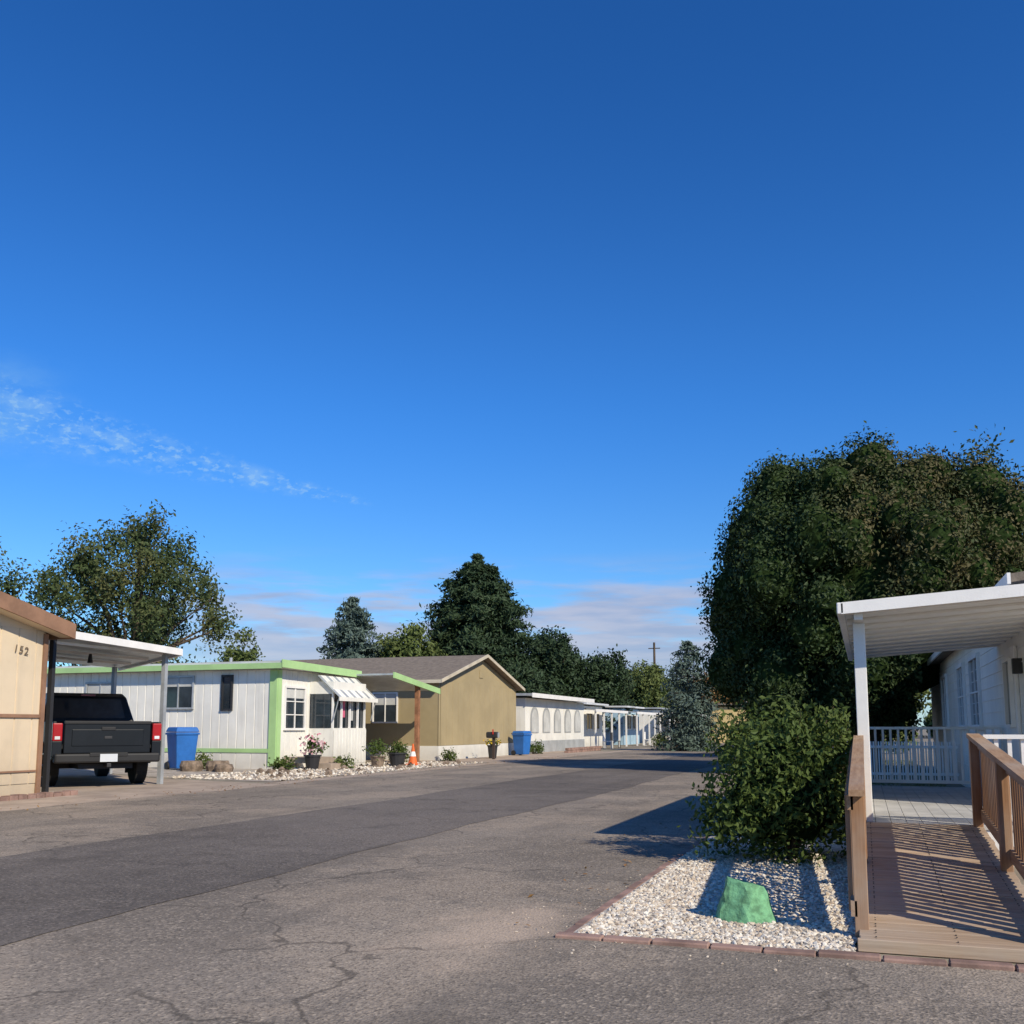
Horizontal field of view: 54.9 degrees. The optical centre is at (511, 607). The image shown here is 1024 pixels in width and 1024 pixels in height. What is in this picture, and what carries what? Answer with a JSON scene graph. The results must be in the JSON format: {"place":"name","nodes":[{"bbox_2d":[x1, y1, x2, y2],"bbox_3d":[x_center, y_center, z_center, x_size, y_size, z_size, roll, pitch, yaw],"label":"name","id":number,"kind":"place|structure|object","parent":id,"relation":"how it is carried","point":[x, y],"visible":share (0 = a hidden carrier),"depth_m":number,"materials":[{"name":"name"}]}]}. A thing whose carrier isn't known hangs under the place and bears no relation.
{"place":"outdoors","nodes":[
{"label":"outdoors","id":0,"kind":"place"},
{"bbox_2d":[0,626,36,796],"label":"walls","id":1,"kind":"structure","parent":0,"point":[26,788],"depth_m":17.77,"materials":[{"name":"beige"}]},
{"bbox_2d":[0,614,40,630],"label":"gable","id":2,"kind":"structure","parent":1,"relation":"attached to","point":[5,621],"depth_m":17.75,"materials":[{"name":"beige"}]},
{"bbox_2d":[0,626,45,784],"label":"end siding","id":3,"kind":"object","parent":1,"relation":"attached to","point":[21,701],"visible":1,"depth_m":17.83,"materials":[{"name":"wood"}]},
{"bbox_2d":[0,608,69,637],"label":"soffit","id":4,"kind":"structure","parent":1,"relation":"attached to","point":[27,622],"depth_m":17.96,"materials":[{"name":"beige"}]},
{"bbox_2d":[0,591,75,638],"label":"rake fascia","id":5,"kind":"structure","parent":4,"relation":"attached to","point":[26,610],"depth_m":17.84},
{"bbox_2d":[35,634,48,792],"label":"corner trim","id":6,"kind":"structure","parent":1,"relation":"attached to","point":[41,713],"depth_m":18.26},
{"bbox_2d":[88,684,110,693],"bbox_3d":[-13.589,2.738,32.546,1.060,0.440,0.001,-2,-7,19],"label":"window blind","id":7,"kind":"object","parent":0,"point":[95,688],"depth_m":32.57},
{"bbox_2d":[0,769,281,810],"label":"driveway","id":8,"kind":"structure","parent":0,"point":[90,786],"depth_m":20.46,"materials":[{"name":"concrete"}]},
{"bbox_2d":[41,693,161,785],"bbox_3d":[-10.279,3.080,23.508,2.550,2.068,6.538,5,-8,-33],"label":"pickup truck","id":9,"kind":"object","parent":8,"relation":"on","point":[101,734],"visible":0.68,"depth_m":21.23,"materials":[{"name":"paint"}]},
{"bbox_2d":[41,631,182,791],"bbox_3d":[-10.067,2.532,23.540,5.550,3.170,8.150,-2,-7,19],"label":"carport","id":10,"kind":"object","parent":8,"relation":"on","point":[113,653],"visible":0.76,"depth_m":22.05,"materials":[{"name":"white paint"}]},
{"bbox_2d":[179,760,233,771],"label":"rocks","id":11,"kind":"object","parent":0,"point":[215,765],"visible":0.95,"depth_m":28.51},
{"bbox_2d":[64,762,476,780],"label":"gravel yard","id":12,"kind":"structure","parent":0,"point":[169,773],"depth_m":27.82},
{"bbox_2d":[165,727,199,769],"bbox_3d":[-10.015,4.251,29.832,0.740,1.279,0.907,6,-9,-41],"label":"wheelie bin","id":13,"kind":"object","parent":12,"relation":"on","point":[181,743],"visible":0.84,"depth_m":29.55,"materials":[{"name":"blue plastic"}]},
{"bbox_2d":[264,754,297,769],"bbox_3d":[-6.818,4.559,29.035,1.009,0.544,0.835,1,-7,-7],"label":"shrub","id":14,"kind":"object","parent":12,"relation":"on","point":[282,762],"visible":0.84,"depth_m":28.99,"materials":[{"name":"green plant"}]},
{"bbox_2d":[284,756,342,769],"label":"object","id":15,"kind":"structure","parent":12,"relation":"on","point":[325,762],"depth_m":30.21,"materials":[{"name":"concrete"}]},
{"bbox_2d":[299,733,329,769],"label":"potted flowers","id":16,"kind":"object","parent":12,"relation":"on","point":[312,761],"visible":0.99,"depth_m":29.46,"materials":[{"name":"pink plant"}]},
{"bbox_2d":[163,761,482,780],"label":"yard pebbles","id":17,"kind":"object","parent":12,"relation":"on","point":[365,769],"visible":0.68,"depth_m":27.05,"materials":[{"name":"gravel"}]},
{"bbox_2d":[308,728,365,764],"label":"porch wall","id":18,"kind":"structure","parent":12,"relation":"on","point":[326,735],"depth_m":31.72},
{"bbox_2d":[310,694,330,727],"bbox_3d":[-6.200,3.330,31.859,0.730,1.100,0.005,-2,-7,19],"label":"porch side glass","id":19,"kind":"object","parent":18,"relation":"on","point":[320,711],"visible":1,"depth_m":31.86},
{"bbox_2d":[331,694,365,727],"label":"porch mullions","id":20,"kind":"object","parent":18,"relation":"on","point":[349,713],"visible":0.74,"depth_m":32.74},
{"bbox_2d":[330,694,362,727],"bbox_3d":[-5.471,3.440,32.769,0.010,1.100,2.200,-2,-7,19],"label":"porch glass","id":21,"kind":"object","parent":20,"relation":"in","point":[344,720],"visible":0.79,"depth_m":32.65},
{"bbox_2d":[333,730,365,762],"bbox_3d":[-5.368,4.577,32.593,0.022,1.100,2.200,-2,-7,19],"label":"porch panel","id":22,"kind":"object","parent":18,"relation":"attached to","point":[346,743],"visible":0.78,"depth_m":32.64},
{"bbox_2d":[339,697,377,702],"bbox_3d":[-5.085,3.058,32.810,0.020,0.130,2.650,-2,-7,19],"label":"awning valance","id":23,"kind":"object","parent":18,"relation":"attached to","point":[358,699],"visible":1,"depth_m":32.73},
{"bbox_2d":[332,755,355,767],"bbox_3d":[-5.239,4.739,30.579,0.744,0.528,0.715,6,-9,-42],"label":"shrub","id":24,"kind":"object","parent":12,"relation":"on","point":[338,759],"visible":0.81,"depth_m":30.49,"materials":[{"name":"green plant"}]},
{"bbox_2d":[256,759,460,777],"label":"yard rocks","id":25,"kind":"object","parent":12,"relation":"on","point":[328,771],"visible":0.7,"depth_m":27.91,"materials":[{"name":"white stone"}]},
{"bbox_2d":[362,738,389,766],"bbox_3d":[-4.331,4.661,31.821,0.880,0.948,0.925,-2,-7,19],"label":"potted plant","id":26,"kind":"object","parent":12,"relation":"on","point":[379,760],"visible":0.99,"depth_m":31.70,"materials":[{"name":"green plant"}]},
{"bbox_2d":[385,740,407,766],"bbox_3d":[-3.795,4.758,32.314,0.764,0.873,0.657,-2,-7,19],"label":"potted plant","id":27,"kind":"object","parent":12,"relation":"on","point":[396,758],"visible":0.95,"depth_m":32.13,"materials":[{"name":"green plant"}]},
{"bbox_2d":[414,686,419,762],"bbox_3d":[-3.443,4.219,35.769,0.150,2.780,0.150,-2,-7,19],"label":"carport post","id":28,"kind":"object","parent":12,"relation":"on","point":[417,724],"visible":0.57,"depth_m":35.71,"materials":[{"name":"brown wood"}]},
{"bbox_2d":[310,681,365,693],"bbox_3d":[-5.801,2.710,32.976,0.870,0.400,2.200,-2,-7,19],"label":"porch top","id":29,"kind":"object","parent":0,"point":[319,688],"visible":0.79,"depth_m":32.05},
{"bbox_2d":[270,749,643,783],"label":"sidewalk","id":30,"kind":"structure","parent":0,"point":[337,777],"depth_m":29.11,"materials":[{"name":"concrete"}]},
{"bbox_2d":[366,751,608,761],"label":"concrete driveway","id":31,"kind":"structure","parent":0,"point":[520,757],"depth_m":41.96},
{"bbox_2d":[437,747,458,760],"bbox_3d":[-2.412,5.590,37.633,0.818,0.583,0.770,-2,-7,19],"label":"shrub","id":32,"kind":"object","parent":31,"relation":"on","point":[450,755],"visible":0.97,"depth_m":37.52,"materials":[{"name":"green plant"}]},
{"bbox_2d":[486,729,499,758],"bbox_3d":[-0.782,5.481,39.591,0.515,1.200,0.290,-2,-7,19],"label":"mailbox","id":33,"kind":"object","parent":31,"relation":"on","point":[493,735],"visible":1,"depth_m":39.52,"materials":[{"name":"metal"}]},
{"bbox_2d":[511,731,531,754],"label":"wheelie bin","id":34,"kind":"object","parent":31,"relation":"on","point":[521,741],"visible":0.98,"depth_m":45.07,"materials":[{"name":"blue plastic"}]},
{"bbox_2d":[530,739,544,753],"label":"shrub","id":35,"kind":"object","parent":31,"relation":"on","point":[537,748],"visible":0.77,"depth_m":47.93,"materials":[{"name":"green plant"}]},
{"bbox_2d":[564,746,601,752],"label":"brick wall","id":36,"kind":"structure","parent":31,"relation":"on","point":[583,749],"depth_m":52.05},
{"bbox_2d":[0,743,1023,1023],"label":"asphalt road","id":37,"kind":"structure","parent":0,"point":[402,933],"depth_m":5.64,"materials":[{"name":"asphalt"}]},
{"bbox_2d":[0,750,722,945],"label":"road patch","id":38,"kind":"object","parent":37,"relation":"on","point":[46,891],"visible":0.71,"depth_m":10.20,"materials":[{"name":"asphalt"}]},
{"bbox_2d":[10,757,719,925],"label":"fallen leaves","id":39,"kind":"object","parent":37,"relation":"on","point":[530,895],"visible":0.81,"depth_m":12.79,"materials":[{"name":"orange plant"}]},
{"bbox_2d":[464,872,847,973],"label":"loose gravel","id":40,"kind":"structure","parent":37,"relation":"on","point":[721,963],"depth_m":5.89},
{"bbox_2d":[0,0,1023,726],"label":"sky","id":41,"kind":"structure","parent":0,"point":[372,297],"materials":[{"name":"blue"}]},
{"bbox_2d":[64,729,1023,970],"bbox_3d":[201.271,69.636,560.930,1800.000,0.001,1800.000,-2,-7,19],"label":"ground","id":42,"kind":"structure","parent":0,"point":[648,746],"depth_m":26.15,"materials":[{"name":"concrete"}]},
{"bbox_2d":[0,536,38,603],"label":"locust tree","id":43,"kind":"object","parent":42,"relation":"on","point":[8,585],"visible":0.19,"depth_m":43.41,"materials":[{"name":"green plant"}]},
{"bbox_2d":[0,790,77,800],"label":"brick edging","id":44,"kind":"object","parent":42,"relation":"on","point":[37,795],"visible":1,"depth_m":17.68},
{"bbox_2d":[20,499,245,665],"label":"locust tree","id":45,"kind":"object","parent":42,"relation":"on","point":[147,616],"visible":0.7,"depth_m":44.12,"materials":[{"name":"green plant"}]},
{"bbox_2d":[47,668,342,748],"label":"walls","id":46,"kind":"structure","parent":42,"relation":"on","point":[199,670],"depth_m":31.77,"materials":[{"name":"white"}]},
{"bbox_2d":[46,669,277,748],"bbox_3d":[-16.172,3.483,33.406,19.000,2.430,0.022,-2,-7,19],"label":"side siding","id":47,"kind":"object","parent":46,"relation":"attached to","point":[244,724],"visible":0.43,"depth_m":31.06,"materials":[{"name":"metal"}]},
{"bbox_2d":[166,675,194,709],"bbox_3d":[-10.677,2.704,31.479,1.220,1.070,0.068,-2,-7,19],"label":"window frame","id":48,"kind":"object","parent":47,"relation":"attached to","point":[193,689],"visible":0.66,"depth_m":31.35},
{"bbox_2d":[166,686,191,707],"bbox_3d":[-10.667,2.707,31.507,1.100,0.950,0.007,-2,-7,19],"label":"window glass","id":49,"kind":"object","parent":48,"relation":"in","point":[185,696],"visible":0.64,"depth_m":31.47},
{"bbox_2d":[167,678,191,686],"bbox_3d":[-10.668,2.382,31.542,1.060,0.275,0.001,-2,-7,19],"label":"window blind","id":50,"kind":"object","parent":48,"relation":"in","point":[183,682],"depth_m":31.52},
{"bbox_2d":[220,675,233,710],"bbox_3d":[-8.934,2.654,30.860,0.420,1.120,0.068,-2,-7,19],"label":"window frame","id":51,"kind":"object","parent":47,"relation":"attached to","point":[231,694],"visible":1,"depth_m":30.84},
{"bbox_2d":[223,677,230,708],"bbox_3d":[-8.924,2.657,30.888,0.300,1.000,0.007,-2,-7,19],"label":"window glass","id":52,"kind":"object","parent":51,"relation":"in","point":[226,692],"visible":1,"depth_m":30.89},
{"bbox_2d":[47,660,281,668],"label":"roof","id":53,"kind":"structure","parent":46,"relation":"on","point":[242,662],"depth_m":31.00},
{"bbox_2d":[282,659,361,677],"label":"front fascia","id":54,"kind":"structure","parent":53,"relation":"attached to","point":[316,668],"depth_m":31.97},
{"bbox_2d":[55,667,320,673],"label":"soffit","id":55,"kind":"structure","parent":46,"relation":"on","point":[268,668],"depth_m":31.00,"materials":[{"name":"white"}]},
{"bbox_2d":[47,663,281,673],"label":"side fascia","id":56,"kind":"structure","parent":55,"relation":"attached to","point":[182,667],"depth_m":31.20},
{"bbox_2d":[148,752,274,768],"bbox_3d":[-16.175,5.055,33.205,19.000,0.500,0.022,-2,-7,19],"label":"side skirting","id":57,"kind":"object","parent":46,"relation":"attached to","point":[237,760],"visible":0.2,"depth_m":30.44,"materials":[{"name":"white"}]},
{"bbox_2d":[165,748,267,752],"bbox_3d":[-16.278,4.749,33.252,18.800,0.120,0.023,-2,-7,19],"label":"skirt stripe","id":58,"kind":"object","parent":57,"relation":"attached to","point":[232,750],"visible":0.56,"depth_m":30.59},
{"bbox_2d":[267,670,277,765],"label":"corner trim side","id":59,"kind":"structure","parent":46,"relation":"attached to","point":[272,714],"depth_m":30.20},
{"bbox_2d":[280,670,344,767],"bbox_3d":[-6.495,3.656,32.265,0.022,3.050,3.980,-2,-7,19],"label":"end siding","id":60,"kind":"object","parent":46,"relation":"attached to","point":[290,742],"visible":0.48,"depth_m":31.27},
{"bbox_2d":[276,670,281,761],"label":"corner trim end","id":61,"kind":"structure","parent":60,"relation":"attached to","point":[279,704],"depth_m":30.30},
{"bbox_2d":[283,685,306,729],"bbox_3d":[-6.857,3.169,31.160,0.068,1.390,1.240,-2,-7,19],"label":"window frame","id":62,"kind":"object","parent":60,"relation":"attached to","point":[294,701],"visible":1,"depth_m":31.13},
{"bbox_2d":[286,688,303,727],"bbox_3d":[-6.885,3.170,31.170,0.007,1.250,1.100,-2,-7,19],"label":"window glass","id":63,"kind":"object","parent":62,"relation":"in","point":[299,719],"visible":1,"depth_m":31.18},
{"bbox_2d":[286,688,303,698],"bbox_3d":[-6.880,2.709,31.224,0.001,0.302,1.060,-2,-7,19],"label":"window blind","id":64,"kind":"object","parent":62,"relation":"in","point":[291,693],"depth_m":31.21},
{"bbox_2d":[213,627,265,661],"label":"tree","id":65,"kind":"object","parent":42,"relation":"on","point":[238,654],"visible":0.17,"depth_m":70.38,"materials":[{"name":"green plant"}]},
{"bbox_2d":[316,596,384,658],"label":"spruce tree","id":66,"kind":"object","parent":42,"relation":"on","point":[350,633],"visible":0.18,"depth_m":59.44,"materials":[{"name":"green plant"}]},
{"bbox_2d":[367,617,448,657],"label":"tree","id":67,"kind":"object","parent":42,"relation":"on","point":[413,638],"visible":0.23,"depth_m":59.96,"materials":[{"name":"green plant"}]},
{"bbox_2d":[366,743,513,760],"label":"skirting","id":68,"kind":"object","parent":42,"relation":"on","point":[463,751],"visible":0.29,"depth_m":40.02,"materials":[{"name":"white"}]},
{"bbox_2d":[365,681,511,745],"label":"walls","id":69,"kind":"structure","parent":68,"relation":"on","point":[402,729],"depth_m":38.68,"materials":[{"name":"beige"}]},
{"bbox_2d":[199,655,484,679],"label":"roof","id":70,"kind":"structure","parent":69,"relation":"on","point":[429,668],"depth_m":42.01,"materials":[{"name":"grey"}]},
{"bbox_2d":[372,692,397,722],"bbox_3d":[-5.033,3.952,39.034,1.120,1.220,0.068,-2,-7,19],"label":"window frame","id":71,"kind":"object","parent":69,"relation":"attached to","point":[385,693],"visible":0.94,"depth_m":39.00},
{"bbox_2d":[374,694,395,721],"bbox_3d":[-5.024,3.956,39.062,1.000,1.100,0.007,-2,-7,19],"label":"window glass","id":72,"kind":"object","parent":71,"relation":"in","point":[379,713],"visible":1,"depth_m":39.03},
{"bbox_2d":[375,694,395,704],"bbox_3d":[-5.025,3.632,39.097,0.960,0.430,0.001,-2,-7,19],"label":"window blind","id":73,"kind":"object","parent":71,"relation":"in","point":[390,699],"depth_m":39.08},
{"bbox_2d":[440,681,514,745],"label":"gable end siding","id":74,"kind":"object","parent":69,"relation":"attached to","point":[472,714],"visible":0.92,"depth_m":41.73,"materials":[{"name":"paint"}]},
{"bbox_2d":[446,661,514,688],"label":"gable","id":75,"kind":"structure","parent":69,"relation":"on","point":[491,677],"depth_m":42.81,"materials":[{"name":"beige"}]},
{"bbox_2d":[483,658,522,690],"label":"soffit","id":76,"kind":"structure","parent":69,"relation":"on","point":[492,665],"depth_m":44.87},
{"bbox_2d":[441,654,487,682],"bbox_3d":[-1.873,2.438,40.289,0.038,1.430,4.950,-2,-7,19],"label":"rake","id":77,"kind":"object","parent":76,"relation":"attached to","point":[463,669],"visible":1,"depth_m":39.96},
{"bbox_2d":[415,552,561,695],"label":"pine tree","id":78,"kind":"object","parent":42,"relation":"on","point":[479,611],"visible":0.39,"depth_m":63.77,"materials":[{"name":"green plant"}]},
{"bbox_2d":[516,698,583,740],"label":"walls","id":79,"kind":"structure","parent":42,"relation":"on","point":[524,706],"depth_m":52.59,"materials":[{"name":"white"}]},
{"bbox_2d":[516,693,578,701],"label":"roof","id":80,"kind":"structure","parent":79,"relation":"on","point":[523,695],"depth_m":51.92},
{"bbox_2d":[532,693,593,702],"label":"fascia","id":81,"kind":"structure","parent":80,"relation":"attached to","point":[546,696],"depth_m":53.08,"materials":[{"name":"white paint"}]},
{"bbox_2d":[530,739,584,752],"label":"skirt","id":82,"kind":"object","parent":79,"relation":"attached to","point":[555,745],"visible":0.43,"depth_m":54.26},
{"bbox_2d":[513,625,599,697],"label":"round tree","id":83,"kind":"object","parent":42,"relation":"on","point":[560,663],"visible":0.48,"depth_m":73.00,"materials":[{"name":"green plant"}]},
{"bbox_2d":[584,706,602,746],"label":"walls","id":84,"kind":"structure","parent":42,"relation":"on","point":[589,737],"depth_m":65.77,"materials":[{"name":"white"}]},
{"bbox_2d":[576,644,639,731],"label":"round tree","id":85,"kind":"object","parent":42,"relation":"on","point":[610,685],"visible":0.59,"depth_m":74.27,"materials":[{"name":"green plant"}]},
{"bbox_2d":[602,709,638,744],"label":"walls","id":86,"kind":"structure","parent":42,"relation":"on","point":[631,736],"depth_m":73.81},
{"bbox_2d":[624,659,686,722],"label":"tree","id":87,"kind":"object","parent":42,"relation":"on","point":[646,690],"visible":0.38,"depth_m":90.78,"materials":[{"name":"green plant"}]},
{"bbox_2d":[650,640,728,751],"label":"spruce tree","id":88,"kind":"object","parent":42,"relation":"on","point":[683,735],"visible":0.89,"depth_m":54.14,"materials":[{"name":"green plant"}]},
{"bbox_2d":[574,836,857,951],"bbox_3d":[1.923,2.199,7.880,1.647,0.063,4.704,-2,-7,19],"label":"bed gravel","id":89,"kind":"structure","parent":42,"relation":"on","point":[789,872],"depth_m":6.88,"materials":[{"name":"gravel"}]},
{"bbox_2d":[715,876,776,923],"bbox_3d":[1.514,1.964,6.405,0.413,0.420,0.348,-2,-7,19],"label":"green rock","id":90,"kind":"object","parent":89,"relation":"on","point":[743,901],"visible":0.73,"depth_m":6.30,"materials":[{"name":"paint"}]},
{"bbox_2d":[677,692,852,866],"bbox_3d":[2.491,1.624,9.523,1.593,1.596,2.141,-2,-7,19],"label":"garden bush","id":91,"kind":"object","parent":89,"relation":"on","point":[786,791],"visible":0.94,"depth_m":9.00,"materials":[{"name":"green plant"}]},
{"bbox_2d":[554,837,1023,972],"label":"bed edging","id":92,"kind":"object","parent":42,"relation":"on","point":[569,933],"visible":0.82,"depth_m":5.53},
{"bbox_2d":[690,420,1023,771],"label":"shade tree","id":93,"kind":"object","parent":42,"relation":"on","point":[804,551],"visible":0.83,"depth_m":26.04,"materials":[{"name":"green plant"}]},
{"bbox_2d":[827,759,949,838],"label":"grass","id":94,"kind":"structure","parent":42,"relation":"on","point":[922,784],"depth_m":23.06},
{"bbox_2d":[851,688,931,753],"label":"tree","id":95,"kind":"object","parent":42,"relation":"on","point":[928,692],"visible":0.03,"depth_m":47.69,"materials":[{"name":"green plant"}]},
{"bbox_2d":[845,741,958,780],"bbox_3d":[8.285,3.470,22.265,3.300,0.900,0.050,-2,-7,19],"label":"picket fence","id":96,"kind":"object","parent":42,"relation":"on","point":[935,774],"visible":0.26,"depth_m":22.02,"materials":[{"name":"white paint"}]},
{"bbox_2d":[885,702,932,738],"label":"distant trees","id":97,"kind":"object","parent":42,"relation":"on","point":[927,721],"depth_m":128.58,"materials":[{"name":"green plant"}]},
{"bbox_2d":[836,571,1023,849],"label":"white house with porch","id":98,"kind":"structure","parent":42,"relation":"on","point":[972,640],"depth_m":12.84,"materials":[{"name":"paint"}]},
{"bbox_2d":[940,674,949,726],"bbox_3d":[10.944,2.383,24.924,0.068,1.360,1.660,-2,-7,19],"label":"window frame","id":99,"kind":"structure","parent":98,"relation":"in","point":[946,702],"depth_m":24.86,"materials":[{"name":"white paint"}]},
{"bbox_2d":[955,662,967,729],"bbox_3d":[9.384,1.853,20.575,0.068,1.360,1.360,-2,-7,19],"label":"window frame","id":100,"kind":"structure","parent":98,"relation":"in","point":[960,666],"depth_m":20.51,"materials":[{"name":"white paint"}]},
{"bbox_2d":[967,652,982,729],"bbox_3d":[8.479,1.546,18.051,0.068,1.360,1.560,-2,-7,19],"label":"window frame","id":101,"kind":"structure","parent":98,"relation":"in","point":[974,656],"depth_m":17.98,"materials":[{"name":"white paint"}]},
{"bbox_2d":[971,659,979,724],"bbox_3d":[8.506,1.544,18.041,0.007,1.200,1.400,-2,-7,19],"label":"window glass","id":102,"kind":"structure","parent":98,"relation":"in","point":[972,678],"depth_m":18.39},
{"bbox_2d":[1001,658,1015,726],"bbox_3d":[6.805,1.168,13.511,0.068,0.930,0.620,-2,-7,19],"label":"window frame","id":103,"kind":"structure","parent":98,"relation":"in","point":[1008,660],"depth_m":13.27,"materials":[{"name":"white paint"}]},
{"bbox_2d":[1004,645,1021,763],"bbox_3d":[6.861,1.523,13.447,0.047,1.970,0.900,-2,-7,19],"label":"door","id":104,"kind":"structure","parent":98,"relation":"in","point":[1011,652],"depth_m":13.13,"materials":[{"name":"white paint"}]},
{"bbox_2d":[844,733,1023,962],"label":"wooden ramp","id":105,"kind":"structure","parent":42,"relation":"on","point":[943,891],"depth_m":6.72,"materials":[{"name":"brown wood"}]},
{"bbox_2d":[935,425,1023,489],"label":"locust tree","id":106,"kind":"object","parent":42,"relation":"on","point":[988,450],"visible":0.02,"depth_m":34.70,"materials":[{"name":"green plant"}]},
{"bbox_2d":[639,710,668,742],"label":"walls","id":107,"kind":"structure","parent":0,"point":[646,728],"depth_m":84.48,"materials":[{"name":"white"}]},
{"bbox_2d":[711,707,748,742],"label":"walls","id":108,"kind":"structure","parent":0,"point":[726,710],"depth_m":82.27,"materials":[{"name":"yellow"}]},
{"bbox_3d":[-6.775,4.589,38.309,0.150,2.660,0.150,-2,-7,19],"label":"carport post","id":109,"kind":"object","parent":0,"visible":0},
{"bbox_2d":[345,673,428,690],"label":"carport roof","id":110,"kind":"structure","parent":109,"relation":"on","point":[381,682],"depth_m":35.85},
{"bbox_2d":[393,672,439,693],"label":"carport fascia","id":111,"kind":"structure","parent":110,"relation":"attached to","point":[406,679],"depth_m":35.39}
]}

